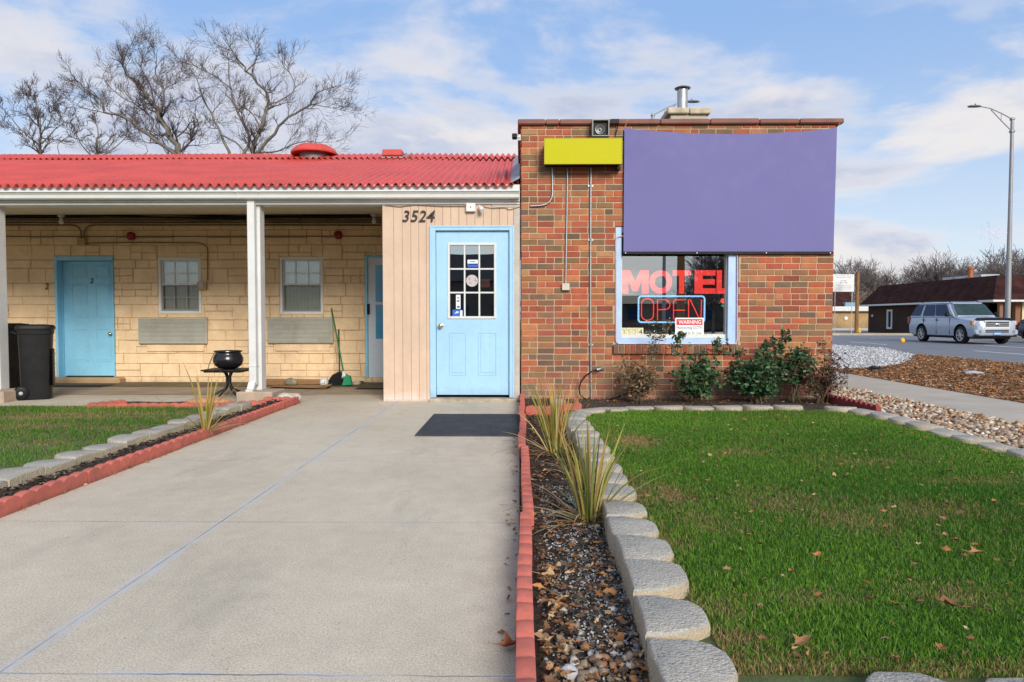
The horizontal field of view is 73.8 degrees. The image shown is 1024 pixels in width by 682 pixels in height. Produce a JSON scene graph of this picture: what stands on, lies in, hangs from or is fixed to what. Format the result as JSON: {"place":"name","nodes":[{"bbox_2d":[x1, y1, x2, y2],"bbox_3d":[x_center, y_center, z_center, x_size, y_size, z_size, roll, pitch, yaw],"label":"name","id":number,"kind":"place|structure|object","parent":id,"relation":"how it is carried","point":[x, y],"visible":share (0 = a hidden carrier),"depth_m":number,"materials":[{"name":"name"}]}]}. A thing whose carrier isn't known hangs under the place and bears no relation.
{"place":"outdoors","nodes":[
{"label":"outdoors","id":0,"kind":"place"},
{"bbox_2d":[0,404,213,468],"bbox_3d":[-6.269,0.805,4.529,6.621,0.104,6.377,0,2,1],"label":"lawn grass","id":1,"kind":"structure","parent":0,"point":[51,408],"depth_m":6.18,"materials":[{"name":"plant"}]},
{"bbox_2d":[0,399,281,497],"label":"strip mulch","id":2,"kind":"object","parent":0,"point":[127,449],"visible":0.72,"depth_m":4.76,"materials":[{"name":"brown plant"}]},
{"bbox_2d":[138,363,256,432],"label":"spiky grass","id":3,"kind":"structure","parent":0,"point":[209,418],"depth_m":5.69,"materials":[{"name":"plant"}]},
{"bbox_2d":[53,387,383,394],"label":"porch floor","id":4,"kind":"structure","parent":0,"point":[172,391],"depth_m":9.63,"materials":[{"name":"concrete"}]},
{"bbox_2d":[8,323,25,387],"bbox_3d":[-6.852,0.226,9.363,0.325,0.944,0.420,0,2,11],"label":"trash bin","id":5,"kind":"object","parent":4,"relation":"on","point":[14,377],"visible":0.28,"depth_m":9.23,"materials":[{"name":"black plastic"}]},
{"bbox_2d":[266,379,331,387],"bbox_3d":[-3.366,0.656,10.409,1.418,0.065,1.183,0,2,1],"label":"cardboard sheet","id":6,"kind":"object","parent":4,"relation":"on","point":[302,383],"visible":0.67,"depth_m":10.58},
{"bbox_2d":[328,329,347,384],"bbox_3d":[-2.665,0.244,10.715,0.350,0.858,0.478,0,2,1],"label":"dustpan","id":7,"kind":"object","parent":4,"relation":"on","point":[335,379],"visible":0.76,"depth_m":10.49,"materials":[{"name":"black plastic"}]},
{"bbox_2d":[331,308,352,384],"bbox_3d":[-2.718,0.073,10.667,0.165,1.193,0.776,-2,2,-40],"label":"broom","id":8,"kind":"object","parent":4,"relation":"on","point":[347,380],"visible":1,"depth_m":10.47,"materials":[{"name":"green plastic"}]},
{"bbox_2d":[53,373,521,511],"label":"motel lot","id":9,"kind":"structure","parent":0,"point":[205,384],"depth_m":10.67,"materials":[{"name":"concrete"}]},
{"bbox_2d":[0,496,20,517],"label":"red edging piece","id":10,"kind":"object","parent":9,"relation":"on","point":[9,505],"visible":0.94,"depth_m":3.48,"materials":[{"name":"concrete"}]},
{"bbox_2d":[0,466,44,489],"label":"edging block","id":11,"kind":"structure","parent":9,"relation":"on","point":[15,476],"depth_m":3.93,"materials":[{"name":"concrete"}]},
{"bbox_2d":[0,70,77,153],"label":"bare tree","id":12,"kind":"object","parent":9,"relation":"on","point":[37,115],"visible":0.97,"depth_m":39.88,"materials":[{"name":"brown plant"}]},
{"bbox_2d":[23,459,75,476],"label":"edging block","id":13,"kind":"structure","parent":9,"relation":"on","point":[52,466],"depth_m":4.21,"materials":[{"name":"concrete"}]},
{"bbox_2d":[13,471,87,509],"bbox_3d":[-2.585,0.862,3.841,0.052,0.149,0.556,1,2,0],"label":"red edging piece","id":14,"kind":"object","parent":9,"relation":"on","point":[34,495],"visible":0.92,"depth_m":3.80,"materials":[{"name":"concrete"}]},
{"bbox_2d":[54,450,102,466],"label":"edging block","id":15,"kind":"structure","parent":9,"relation":"on","point":[78,456],"depth_m":4.49,"materials":[{"name":"concrete"}]},
{"bbox_2d":[47,91,154,154],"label":"bare tree","id":16,"kind":"object","parent":9,"relation":"on","point":[102,147],"visible":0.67,"depth_m":43.22,"materials":[{"name":"brown plant"}]},
{"bbox_2d":[82,443,127,456],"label":"edging block","id":17,"kind":"structure","parent":9,"relation":"on","point":[108,448],"depth_m":4.77,"materials":[{"name":"concrete"}]},
{"bbox_2d":[82,453,139,483],"bbox_3d":[-2.576,0.843,4.401,0.052,0.149,0.556,-1,2,1],"label":"red edging piece","id":18,"kind":"object","parent":9,"relation":"on","point":[97,472],"visible":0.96,"depth_m":4.36,"materials":[{"name":"concrete"}]},
{"bbox_2d":[107,434,148,446],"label":"edging block","id":19,"kind":"structure","parent":9,"relation":"on","point":[133,439],"depth_m":5.07,"materials":[{"name":"concrete"}]},
{"bbox_2d":[43,15,239,153],"bbox_3d":[-15.061,-7.525,28.003,8.903,13.246,5.511,0,2,1],"label":"bare tree","id":20,"kind":"object","parent":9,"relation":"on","point":[159,111],"visible":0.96,"depth_m":27.96,"materials":[{"name":"brown plant"}]},
{"bbox_2d":[131,428,168,441],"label":"edging block","id":21,"kind":"structure","parent":9,"relation":"on","point":[155,433],"depth_m":5.37,"materials":[{"name":"concrete"}]},
{"bbox_2d":[135,439,181,463],"bbox_3d":[-2.567,0.825,4.961,0.052,0.149,0.556,-1,2,1],"label":"red edging piece","id":22,"kind":"object","parent":9,"relation":"on","point":[155,451],"visible":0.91,"depth_m":4.93,"materials":[{"name":"concrete"}]},
{"bbox_2d":[137,402,189,407],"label":"red edging piece","id":23,"kind":"object","parent":9,"relation":"on","point":[174,404],"visible":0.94,"depth_m":7.32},
{"bbox_2d":[150,423,185,434],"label":"edging block","id":24,"kind":"structure","parent":9,"relation":"on","point":[172,428],"depth_m":5.68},
{"bbox_2d":[167,418,200,429],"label":"edging block","id":25,"kind":"structure","parent":9,"relation":"on","point":[196,421],"depth_m":5.91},
{"bbox_2d":[175,427,213,447],"bbox_3d":[-2.564,0.806,5.520,0.052,0.149,0.556,2,2,1],"label":"red edging piece","id":26,"kind":"object","parent":9,"relation":"on","point":[187,439],"visible":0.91,"depth_m":5.48,"materials":[{"name":"concrete"}]},
{"bbox_2d":[210,417,240,435],"bbox_3d":[-2.555,0.787,6.080,0.052,0.149,0.556,-1,2,0],"label":"red edging piece","id":27,"kind":"object","parent":9,"relation":"on","point":[227,427],"visible":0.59,"depth_m":6.08,"materials":[{"name":"concrete"}]},
{"bbox_2d":[237,409,263,424],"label":"red edging piece","id":28,"kind":"object","parent":9,"relation":"on","point":[248,417],"visible":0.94,"depth_m":6.63,"materials":[{"name":"concrete"}]},
{"bbox_2d":[0,395,519,681],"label":"walkway","id":29,"kind":"structure","parent":9,"relation":"on","point":[339,538],"depth_m":2.84,"materials":[{"name":"concrete"}]},
{"bbox_2d":[10,324,55,399],"bbox_3d":[-5.939,0.255,8.484,0.442,0.925,0.342,-1,2,-27],"label":"trash bin","id":30,"kind":"object","parent":29,"relation":"on","point":[36,351],"visible":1,"depth_m":8.37,"materials":[{"name":"black plastic"}]},
{"bbox_2d":[200,368,248,396],"bbox_3d":[-3.527,0.534,8.484,0.509,0.379,0.420,0,2,1],"label":"side table","id":31,"kind":"object","parent":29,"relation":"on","point":[226,372],"visible":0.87,"depth_m":8.40,"materials":[{"name":"black metal"}]},
{"bbox_2d":[207,350,243,368],"bbox_3d":[-3.523,0.232,8.474,0.356,0.226,0.356,1,2,33],"label":"cauldron","id":32,"kind":"object","parent":31,"relation":"on","point":[227,359],"visible":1,"depth_m":8.35,"materials":[{"name":"black metal"}]},
{"bbox_2d":[23,402,520,640],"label":"edge leaves","id":33,"kind":"object","parent":29,"relation":"on","point":[500,631],"visible":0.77,"depth_m":3.38,"materials":[{"name":"brown plant"}]},
{"bbox_2d":[415,413,518,435],"bbox_3d":[-0.378,0.775,6.410,0.881,0.016,1.275,0,2,1],"label":"rubber mat","id":34,"kind":"object","parent":29,"relation":"on","point":[463,424],"visible":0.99,"depth_m":6.26,"materials":[{"name":"rubber"}]},
{"bbox_2d":[0,142,519,402],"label":"motel wing","id":35,"kind":"structure","parent":9,"relation":"on","point":[141,312],"depth_m":10.97,"materials":[{"name":"brick"}]},
{"bbox_2d":[54,256,115,376],"bbox_3d":[-6.924,-0.389,11.150,0.956,1.970,0.190,0,2,1],"label":"room door","id":36,"kind":"structure","parent":35,"relation":"in","point":[84,310],"depth_m":11.19,"materials":[{"name":"blue paint"}]},
{"bbox_2d":[158,257,201,313],"bbox_3d":[-5.378,-0.899,11.109,0.700,0.912,0.129,0,2,1],"label":"window","id":37,"kind":"structure","parent":35,"relation":"in","point":[179,277],"depth_m":11.15,"materials":[{"name":"glass"}]},
{"bbox_2d":[5,214,370,218],"bbox_3d":[-5.471,-2.007,10.930,6.516,0.118,0.065,0,2,1],"label":"cable bundle","id":38,"kind":"object","parent":35,"relation":"attached to","point":[201,216],"visible":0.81,"depth_m":10.90,"materials":[{"name":"black plastic"}]},
{"bbox_2d":[5,219,380,220],"bbox_3d":[-5.421,-1.943,10.972,6.646,0.036,0.018,0,2,1],"label":"conduit","id":39,"kind":"object","parent":35,"relation":"attached to","point":[190,220],"visible":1,"depth_m":10.96,"materials":[{"name":"metal"}]},
{"bbox_2d":[5,222,380,222],"bbox_3d":[-5.420,-1.907,10.969,6.644,0.036,0.018,0,2,1],"label":"conduit","id":40,"kind":"object","parent":35,"relation":"attached to","point":[190,222],"visible":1,"depth_m":10.96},
{"bbox_2d":[6,236,380,236],"bbox_3d":[-5.427,-1.684,10.984,6.654,0.021,0.014,0,2,1],"label":"conduit","id":41,"kind":"object","parent":35,"relation":"attached to","point":[189,236],"visible":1,"depth_m":10.97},
{"bbox_2d":[19,217,380,218],"bbox_3d":[-5.423,-1.980,10.974,6.648,0.036,0.018,0,2,1],"label":"conduit","id":42,"kind":"object","parent":35,"relation":"attached to","point":[174,218],"visible":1,"depth_m":10.98,"materials":[{"name":"metal"}]},
{"bbox_2d":[84,224,380,237],"bbox_3d":[-4.502,-1.755,10.971,4.804,0.248,0.019,0,2,1],"label":"conduit","id":43,"kind":"object","parent":35,"relation":"attached to","point":[221,225],"visible":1,"depth_m":10.96,"materials":[{"name":"metal"}]},
{"bbox_2d":[279,257,323,313],"bbox_3d":[-3.401,-0.898,11.086,0.705,0.926,0.129,0,2,1],"label":"window","id":44,"kind":"structure","parent":35,"relation":"in","point":[301,278],"depth_m":11.13,"materials":[{"name":"glass"}]},
{"bbox_2d":[365,255,382,377],"bbox_3d":[-1.901,-0.394,11.051,0.930,1.977,0.130,0,2,1],"label":"storm door","id":45,"kind":"structure","parent":35,"relation":"in","point":[373,263],"depth_m":11.02,"materials":[{"name":"paint"}]},
{"bbox_2d":[385,203,518,211],"bbox_3d":[-0.711,-1.580,8.086,1.613,0.114,0.128,0,2,1],"label":"conduit","id":46,"kind":"object","parent":35,"relation":"attached to","point":[470,207],"visible":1,"depth_m":8.10,"materials":[{"name":"white plastic"}]},
{"bbox_2d":[430,225,513,397],"bbox_3d":[-0.477,-0.350,8.215,1.011,2.062,0.129,0,2,1],"label":"entrance door","id":47,"kind":"structure","parent":35,"relation":"in","point":[472,353],"depth_m":8.22,"materials":[{"name":"blue paint"}]},
{"bbox_2d":[149,18,378,153],"bbox_3d":[-10.775,-7.319,28.520,10.658,12.884,4.165,0,2,14],"label":"bare tree","id":48,"kind":"object","parent":9,"relation":"on","point":[253,143],"visible":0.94,"depth_m":28.89,"materials":[{"name":"brown plant"}]},
{"bbox_2d":[515,554,532,646],"bbox_3d":[0.041,0.892,2.351,0.052,0.149,0.556,3,2,1],"label":"red edging piece","id":49,"kind":"object","parent":9,"relation":"on","point":[524,600],"visible":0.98,"depth_m":2.26,"materials":[{"name":"brick"}]},
{"bbox_2d":[519,512,531,565],"bbox_3d":[0.057,0.870,2.908,0.052,0.149,0.556,1,2,1],"label":"red edging piece","id":50,"kind":"object","parent":9,"relation":"on","point":[525,539],"visible":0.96,"depth_m":2.83,"materials":[{"name":"concrete"}]},
{"bbox_2d":[516,620,535,681],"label":"red edging piece","id":51,"kind":"object","parent":9,"relation":"on","point":[525,659],"visible":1,"depth_m":1.86,"materials":[{"name":"concrete"}]},
{"bbox_2d":[521,461,530,502],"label":"red edging piece","id":52,"kind":"object","parent":9,"relation":"on","point":[525,472],"visible":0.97,"depth_m":3.90,"materials":[{"name":"concrete"}]},
{"bbox_2d":[521,485,533,529],"bbox_3d":[0.078,0.862,3.466,0.052,0.149,0.556,1,2,0],"label":"red edging piece","id":53,"kind":"object","parent":9,"relation":"on","point":[527,503],"visible":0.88,"depth_m":3.42,"materials":[{"name":"concrete"}]},
{"bbox_2d":[591,470,627,484],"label":"edging block","id":54,"kind":"structure","parent":9,"relation":"on","point":[622,481],"depth_m":3.70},
{"bbox_2d":[595,483,636,506],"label":"edging block","id":55,"kind":"structure","parent":9,"relation":"on","point":[619,495],"depth_m":3.39,"materials":[{"name":"concrete"}]},
{"bbox_2d":[600,499,646,537],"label":"edging block","id":56,"kind":"structure","parent":9,"relation":"on","point":[614,507],"depth_m":3.14,"materials":[{"name":"concrete"}]},
{"bbox_2d":[606,516,658,561],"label":"edging block","id":57,"kind":"structure","parent":9,"relation":"on","point":[623,525],"depth_m":2.85,"materials":[{"name":"concrete"}]},
{"bbox_2d":[615,534,673,582],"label":"edging block","id":58,"kind":"structure","parent":9,"relation":"on","point":[636,547],"depth_m":2.59,"materials":[{"name":"concrete"}]},
{"bbox_2d":[622,559,688,620],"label":"edging block","id":59,"kind":"structure","parent":9,"relation":"on","point":[645,577],"depth_m":2.27,"materials":[{"name":"concrete"}]},
{"bbox_2d":[634,596,709,665],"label":"edging block","id":60,"kind":"structure","parent":9,"relation":"on","point":[661,617],"depth_m":1.99,"materials":[{"name":"concrete"}]},
{"bbox_2d":[518,85,843,399],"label":"brick office","id":61,"kind":"structure","parent":9,"relation":"on","point":[792,293],"depth_m":8.16,"materials":[{"name":"brick"}]},
{"bbox_2d":[562,168,569,289],"bbox_3d":[0.640,-1.330,8.115,0.089,1.451,0.044,0,2,1],"label":"conduit","id":62,"kind":"object","parent":61,"relation":"attached to","point":[565,285],"visible":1,"depth_m":8.12,"materials":[{"name":"metal"}]},
{"bbox_2d":[544,138,621,170],"bbox_3d":[0.824,-2.181,7.988,0.902,0.332,0.229,0,2,1],"label":"sign box","id":63,"kind":"object","parent":61,"relation":"attached to","point":[582,152],"visible":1,"depth_m":7.88,"materials":[{"name":"yellow plastic"}]},
{"bbox_2d":[588,168,592,398],"bbox_3d":[0.939,-0.681,8.140,0.067,2.749,0.029,0,2,1],"label":"conduit","id":64,"kind":"object","parent":61,"relation":"attached to","point":[590,240],"visible":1,"depth_m":8.13,"materials":[{"name":"metal"}]},
{"bbox_2d":[591,119,608,137],"bbox_3d":[1.034,-2.485,7.993,0.198,0.197,0.105,0,2,1],"label":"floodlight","id":65,"kind":"object","parent":61,"relation":"attached to","point":[599,128],"visible":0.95,"depth_m":7.99,"materials":[{"name":"plastic"}]},
{"bbox_2d":[615,227,736,343],"bbox_3d":[1.968,-0.664,8.236,1.463,1.404,0.148,0,2,1],"label":"office window","id":66,"kind":"structure","parent":61,"relation":"in","point":[651,288],"depth_m":8.25,"materials":[{"name":"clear glass"}]},
{"bbox_2d":[615,236,737,343],"bbox_3d":[1.964,-0.608,8.146,1.468,1.298,0.015,0,2,1],"label":"rope light","id":67,"kind":"object","parent":61,"relation":"on","point":[663,343],"visible":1,"depth_m":8.15,"materials":[{"name":"plastic"}]},
{"bbox_2d":[675,318,703,333],"bbox_3d":[2.148,-0.172,8.258,0.344,0.218,0.008,0,2,1],"label":"warning sign","id":68,"kind":"object","parent":61,"relation":"attached to","point":[691,325],"visible":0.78,"depth_m":8.26,"materials":[{"name":"plastic"}]},
{"bbox_2d":[623,120,839,253],"bbox_3d":[2.588,-1.824,8.059,2.531,1.591,0.014,0,2,1],"label":"vinyl banner","id":69,"kind":"object","parent":61,"relation":"attached to","point":[699,193],"visible":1,"depth_m":8.06,"materials":[{"name":"purple plastic"}]},
{"bbox_2d":[647,638,737,681],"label":"edging block","id":70,"kind":"structure","parent":9,"relation":"on","point":[670,660],"depth_m":1.74,"materials":[{"name":"concrete"}]},
{"bbox_2d":[832,344,912,368],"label":"gravel","id":71,"kind":"structure","parent":9,"relation":"on","point":[874,357],"depth_m":16.67,"materials":[{"name":"gravel"}]},
{"bbox_2d":[906,421,943,430],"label":"edging block","id":72,"kind":"structure","parent":9,"relation":"on","point":[921,425],"depth_m":5.56,"materials":[{"name":"concrete"}]},
{"bbox_2d":[929,428,967,436],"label":"edging block","id":73,"kind":"structure","parent":9,"relation":"on","point":[945,432],"depth_m":5.29,"materials":[{"name":"concrete"}]},
{"bbox_2d":[951,435,995,444],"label":"edging block","id":74,"kind":"structure","parent":9,"relation":"on","point":[973,439],"depth_m":4.95,"materials":[{"name":"concrete"}]},
{"bbox_2d":[977,442,1017,452],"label":"edging block","id":75,"kind":"structure","parent":9,"relation":"on","point":[998,447],"depth_m":4.68,"materials":[{"name":"concrete"}]},
{"bbox_2d":[0,0,1023,300],"label":"sky","id":76,"kind":"structure","parent":0,"point":[919,169],"materials":[{"name":"blue"}]},
{"bbox_2d":[526,403,647,681],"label":"bed mulch","id":77,"kind":"object","parent":0,"point":[621,626],"visible":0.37,"depth_m":2.73,"materials":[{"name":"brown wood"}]},
{"bbox_2d":[491,369,616,463],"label":"spiky grass","id":78,"kind":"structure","parent":77,"relation":"on","point":[555,421],"depth_m":4.85,"materials":[{"name":"plant"}]},
{"bbox_2d":[525,402,652,681],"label":"bed leaves","id":79,"kind":"object","parent":77,"relation":"on","point":[620,636],"visible":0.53,"depth_m":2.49,"materials":[{"name":"plant"}]},
{"bbox_2d":[539,485,643,681],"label":"bed grit","id":80,"kind":"object","parent":77,"relation":"on","point":[605,605],"visible":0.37,"depth_m":2.50,"materials":[{"name":"gravel"}]},
{"bbox_2d":[535,549,647,681],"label":"bed pebbles","id":81,"kind":"object","parent":77,"relation":"on","point":[612,653],"visible":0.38,"depth_m":2.28,"materials":[{"name":"gravel"}]},
{"bbox_2d":[499,412,691,540],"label":"spiky grass","id":82,"kind":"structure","parent":77,"relation":"on","point":[590,509],"depth_m":3.24,"materials":[{"name":"plant"}]},
{"bbox_2d":[542,607,649,681],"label":"bed pebbles","id":83,"kind":"object","parent":77,"relation":"on","point":[590,672],"visible":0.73,"depth_m":1.92,"materials":[{"name":"stone"}]},
{"bbox_2d":[524,397,838,415],"bbox_3d":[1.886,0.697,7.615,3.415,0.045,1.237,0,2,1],"label":"foundation mulch","id":84,"kind":"object","parent":0,"point":[783,401],"visible":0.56,"depth_m":7.77,"materials":[{"name":"brown plant"}]},
{"bbox_2d":[611,317,674,403],"bbox_3d":[1.477,0.226,7.825,0.756,0.994,0.507,0,2,1],"label":"rose bush","id":85,"kind":"object","parent":84,"relation":"on","point":[640,388],"visible":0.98,"depth_m":7.76,"materials":[{"name":"green plant"}]},
{"bbox_2d":[667,328,729,403],"bbox_3d":[2.116,0.291,7.760,0.727,0.867,0.490,0,2,1],"label":"rose bush","id":86,"kind":"object","parent":84,"relation":"on","point":[696,383],"visible":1,"depth_m":7.70,"materials":[{"name":"green plant"}]},
{"bbox_2d":[720,327,794,403],"bbox_3d":[2.806,0.281,7.778,0.828,0.888,0.625,0,2,1],"label":"rose bush","id":87,"kind":"object","parent":84,"relation":"on","point":[759,379],"visible":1,"depth_m":7.69,"materials":[{"name":"green plant"}]},
{"bbox_2d":[774,341,821,403],"bbox_3d":[3.267,0.350,7.809,0.509,0.745,0.452,0,2,1],"label":"rose bush","id":88,"kind":"object","parent":84,"relation":"on","point":[797,353],"visible":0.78,"depth_m":7.76,"materials":[{"name":"green plant"}]},
{"bbox_2d":[784,338,856,402],"bbox_3d":[3.472,0.346,7.704,0.736,0.760,0.522,1,2,28],"label":"rose bush","id":89,"kind":"object","parent":84,"relation":"on","point":[818,387],"visible":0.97,"depth_m":7.69,"materials":[{"name":"brown plant"}]},
{"bbox_2d":[567,408,1023,681],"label":"lawn grass","id":90,"kind":"structure","parent":0,"point":[643,423],"depth_m":2.87,"materials":[{"name":"plant"}]},
{"bbox_2d":[594,408,1023,661],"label":"lawn leaves","id":91,"kind":"object","parent":90,"relation":"on","point":[939,646],"visible":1,"depth_m":2.85,"materials":[{"name":"brown plant"}]},
{"bbox_2d":[865,672,944,681],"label":"edging block","id":92,"kind":"structure","parent":90,"relation":"on","point":[894,677],"depth_m":1.68,"materials":[{"name":"concrete"}]},
{"bbox_2d":[832,330,1018,339],"bbox_3d":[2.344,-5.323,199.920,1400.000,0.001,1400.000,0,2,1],"label":"ground","id":93,"kind":"structure","parent":0,"point":[848,331],"depth_m":64.22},
{"bbox_2d":[833,274,853,332],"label":"board sign","id":94,"kind":"object","parent":93,"relation":"on","point":[843,282],"visible":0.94,"depth_m":56.51,"materials":[{"name":"white paint"}]},
{"bbox_2d":[832,292,867,329],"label":"tan building","id":95,"kind":"structure","parent":93,"relation":"on","point":[843,301],"depth_m":75.53,"materials":[{"name":"brick"}]},
{"bbox_2d":[854,271,859,332],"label":"utility pole","id":96,"kind":"object","parent":93,"relation":"on","point":[856,325],"visible":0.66,"depth_m":54.51,"materials":[{"name":"brown wood"}]},
{"bbox_2d":[833,257,912,302],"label":"bare tree","id":97,"kind":"object","parent":93,"relation":"on","point":[863,288],"visible":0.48,"depth_m":95.90,"materials":[{"name":"brown plant"}]},
{"bbox_2d":[892,251,974,283],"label":"bare tree","id":98,"kind":"object","parent":93,"relation":"on","point":[924,277],"visible":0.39,"depth_m":95.03,"materials":[{"name":"brown plant"}]},
{"bbox_2d":[899,245,985,277],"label":"bare tree","id":99,"kind":"object","parent":93,"relation":"on","point":[933,261],"visible":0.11,"depth_m":98.15,"materials":[{"name":"brown plant"}]},
{"bbox_2d":[978,244,1023,274],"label":"bare tree","id":100,"kind":"object","parent":93,"relation":"on","point":[1020,271],"visible":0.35,"depth_m":86.40,"materials":[{"name":"brown plant"}]},
{"bbox_2d":[832,372,1023,423],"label":"sidewalk","id":101,"kind":"structure","parent":0,"point":[1011,411],"depth_m":8.62,"materials":[{"name":"concrete"}]},
{"bbox_2d":[832,336,1023,362],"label":"road","id":102,"kind":"structure","parent":0,"point":[952,347],"depth_m":27.80,"materials":[{"name":"asphalt"}]},
{"bbox_2d":[907,300,1017,343],"bbox_3d":[21.208,-0.924,32.357,2.450,1.989,5.307,0,2,1],"label":"suv","id":103,"kind":"object","parent":102,"relation":"on","point":[962,322],"visible":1,"depth_m":31.39,"materials":[{"name":"silver metal"}]},
{"bbox_2d":[832,333,1023,339],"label":"pavement","id":104,"kind":"structure","parent":0,"point":[894,334],"depth_m":45.35,"materials":[{"name":"concrete"}]},
{"bbox_2d":[967,103,1014,317],"bbox_3d":[26.559,-6.687,37.990,2.650,12.935,0.355,0,2,1],"label":"street lamp","id":105,"kind":"object","parent":104,"relation":"on","point":[1008,281],"visible":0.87,"depth_m":37.90,"materials":[{"name":"metal"}]},
{"bbox_2d":[836,354,1023,402],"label":"verge","id":106,"kind":"structure","parent":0,"point":[1017,367],"depth_m":11.99,"materials":[{"name":"gravel"}]},
{"bbox_2d":[859,275,1023,335],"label":"brown building","id":107,"kind":"structure","parent":0,"point":[891,308],"depth_m":55.57,"materials":[{"name":"brick"}]},
{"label":"stone strip ground","id":108,"kind":"structure","parent":0,"visible":0},
{"bbox_2d":[823,394,848,405],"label":"red edging piece","id":109,"kind":"object","parent":108,"relation":"on","point":[838,400],"visible":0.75,"depth_m":7.62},
{"bbox_2d":[846,399,880,411],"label":"red edging piece","id":110,"kind":"object","parent":108,"relation":"on","point":[859,404],"visible":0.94,"depth_m":7.06,"materials":[{"name":"concrete"}]},
{"bbox_2d":[831,384,1023,447],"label":"strip stones","id":111,"kind":"object","parent":108,"relation":"on","point":[984,426],"visible":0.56,"depth_m":6.74,"materials":[{"name":"gravel"}]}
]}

